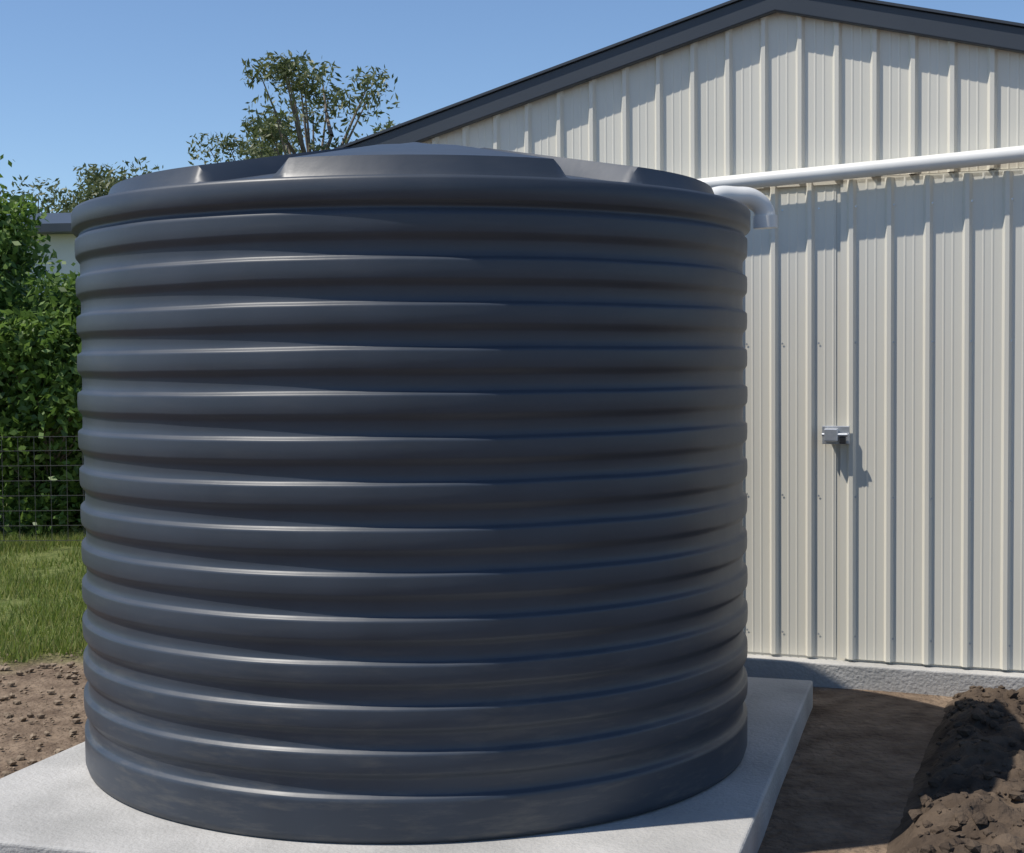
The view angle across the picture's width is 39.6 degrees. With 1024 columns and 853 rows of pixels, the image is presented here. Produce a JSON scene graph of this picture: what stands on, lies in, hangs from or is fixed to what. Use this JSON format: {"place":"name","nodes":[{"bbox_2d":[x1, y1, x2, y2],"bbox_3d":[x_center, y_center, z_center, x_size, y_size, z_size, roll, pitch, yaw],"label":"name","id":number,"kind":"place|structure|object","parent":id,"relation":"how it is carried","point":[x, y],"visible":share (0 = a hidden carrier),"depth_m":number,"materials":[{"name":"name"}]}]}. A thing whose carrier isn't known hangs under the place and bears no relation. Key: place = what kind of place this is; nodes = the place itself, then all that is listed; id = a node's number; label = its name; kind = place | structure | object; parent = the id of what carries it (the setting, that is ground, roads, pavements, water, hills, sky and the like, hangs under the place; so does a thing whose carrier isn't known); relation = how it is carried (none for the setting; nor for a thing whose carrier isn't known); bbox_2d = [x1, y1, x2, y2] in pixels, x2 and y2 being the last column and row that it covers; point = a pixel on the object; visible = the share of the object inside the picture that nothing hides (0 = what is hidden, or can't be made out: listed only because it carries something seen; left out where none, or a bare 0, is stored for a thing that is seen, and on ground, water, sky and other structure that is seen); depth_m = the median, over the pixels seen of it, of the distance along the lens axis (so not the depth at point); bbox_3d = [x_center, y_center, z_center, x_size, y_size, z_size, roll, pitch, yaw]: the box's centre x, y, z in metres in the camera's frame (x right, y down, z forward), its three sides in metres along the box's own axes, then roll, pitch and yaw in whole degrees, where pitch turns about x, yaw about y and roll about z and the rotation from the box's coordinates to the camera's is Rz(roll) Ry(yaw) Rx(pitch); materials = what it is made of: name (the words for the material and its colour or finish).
{"place":"outdoors","nodes":[
{"label":"outdoors","id":0,"kind":"place"},
{"bbox_2d":[0,528,87,663],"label":"grass","id":1,"kind":"structure","parent":0,"point":[60,614],"depth_m":10.24,"materials":[{"name":"green plant"}]},
{"bbox_2d":[0,504,953,852],"bbox_3d":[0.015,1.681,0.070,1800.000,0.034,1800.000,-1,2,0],"label":"ground","id":2,"kind":"structure","parent":0,"point":[852,772],"depth_m":6.30,"materials":[{"name":"soil"}]},
{"bbox_2d":[0,154,62,493],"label":"leafy shrub","id":3,"kind":"object","parent":2,"relation":"on","point":[16,261],"visible":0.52,"depth_m":14.74,"materials":[{"name":"green plant"}]},
{"bbox_2d":[0,648,83,775],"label":"pebbles","id":4,"kind":"object","parent":2,"relation":"on","point":[72,732],"visible":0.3,"depth_m":7.17,"materials":[{"name":"stone"}]},
{"bbox_2d":[0,261,83,511],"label":"leafy shrub","id":5,"kind":"object","parent":2,"relation":"on","point":[41,295],"visible":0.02,"depth_m":15.99,"materials":[{"name":"green plant"}]},
{"bbox_2d":[0,270,84,535],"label":"leafy shrub","id":6,"kind":"object","parent":2,"relation":"on","point":[39,398],"visible":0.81,"depth_m":14.17,"materials":[{"name":"green plant"}]},
{"bbox_2d":[1,436,84,540],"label":"wire fence","id":7,"kind":"object","parent":2,"relation":"on","point":[67,495],"visible":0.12,"depth_m":13.23,"materials":[{"name":"black metal"}]},
{"bbox_2d":[0,175,94,212],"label":"gum tree","id":8,"kind":"object","parent":2,"relation":"on","point":[51,200],"visible":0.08,"depth_m":43.40,"materials":[{"name":"green plant"}]},
{"bbox_2d":[19,234,79,294],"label":"walls","id":9,"kind":"structure","parent":2,"relation":"on","point":[63,246],"depth_m":26.64,"materials":[{"name":"white paint"}]},
{"bbox_2d":[0,213,72,234],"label":"roof","id":10,"kind":"structure","parent":9,"relation":"on","point":[59,223],"depth_m":26.34,"materials":[{"name":"metal"}]},
{"bbox_2d":[53,157,162,212],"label":"gum tree","id":11,"kind":"object","parent":2,"relation":"on","point":[104,183],"visible":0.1,"depth_m":40.78,"materials":[{"name":"green plant"}]},
{"bbox_2d":[186,116,304,164],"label":"gum tree","id":12,"kind":"object","parent":2,"relation":"on","point":[226,143],"visible":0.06,"depth_m":43.14,"materials":[{"name":"green plant"}]},
{"bbox_2d":[235,49,399,158],"bbox_3d":[-4.931,-4.878,37.711,5.354,10.180,5.287,-1,2,0],"label":"gum tree","id":13,"kind":"object","parent":2,"relation":"on","point":[286,69],"visible":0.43,"depth_m":37.28,"materials":[{"name":"green plant"}]},
{"bbox_2d":[370,120,400,133],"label":"gum tree","id":14,"kind":"object","parent":2,"relation":"on","point":[389,124],"visible":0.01,"depth_m":42.29,"materials":[{"name":"green plant"}]},
{"bbox_2d":[0,677,812,852],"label":"concrete slab","id":15,"kind":"structure","parent":2,"relation":"on","point":[62,802],"depth_m":4.86,"materials":[{"name":"grey concrete"}]},
{"bbox_2d":[71,142,750,842],"bbox_3d":[-0.388,0.066,5.908,2.726,2.480,2.721,-1,2,0],"label":"water tank","id":16,"kind":"object","parent":15,"relation":"on","point":[413,504],"visible":1,"depth_m":4.68,"materials":[{"name":"grey plastic"}]},
{"bbox_2d":[712,186,777,228],"bbox_3d":[0.936,-0.927,6.014,0.410,0.179,0.106,-1,3,-18],"label":"pipe elbow","id":17,"kind":"object","parent":16,"relation":"attached to","point":[758,204],"visible":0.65,"depth_m":6.01,"materials":[{"name":"white plastic"}]},
{"bbox_2d":[334,0,1023,696],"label":"metal shed","id":18,"kind":"structure","parent":2,"relation":"on","point":[884,550],"depth_m":7.34,"materials":[{"name":"beige metal"}]},
{"bbox_2d":[822,426,849,443],"bbox_3d":[1.679,0.044,7.366,0.140,0.095,0.084,0,3,21],"label":"door lock","id":19,"kind":"object","parent":18,"relation":"attached to","point":[835,434],"depth_m":7.34,"materials":[{"name":"silver metal"}]},
{"bbox_2d":[698,145,1023,187],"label":"pvc downpipe","id":20,"kind":"object","parent":18,"relation":"attached to","point":[974,158],"depth_m":7.18,"materials":[{"name":"white plastic"}]},
{"bbox_2d":[840,170,1023,669],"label":"door leaf","id":21,"kind":"structure","parent":18,"relation":"in","point":[942,420],"depth_m":7.22,"materials":[{"name":"beige metal"}]},
{"bbox_2d":[886,687,1023,852],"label":"soil heap","id":22,"kind":"object","parent":2,"relation":"on","point":[904,836],"visible":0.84,"depth_m":5.40,"materials":[{"name":"brown soil"}]},
{"bbox_2d":[906,685,1023,852],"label":"soil clods","id":23,"kind":"object","parent":22,"relation":"on","point":[1016,793],"visible":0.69,"depth_m":5.20,"materials":[{"name":"brown soil"}]},
{"bbox_2d":[0,0,1023,212],"label":"sky","id":24,"kind":"structure","parent":0,"point":[108,82],"materials":[{"name":"blue"}]}
]}

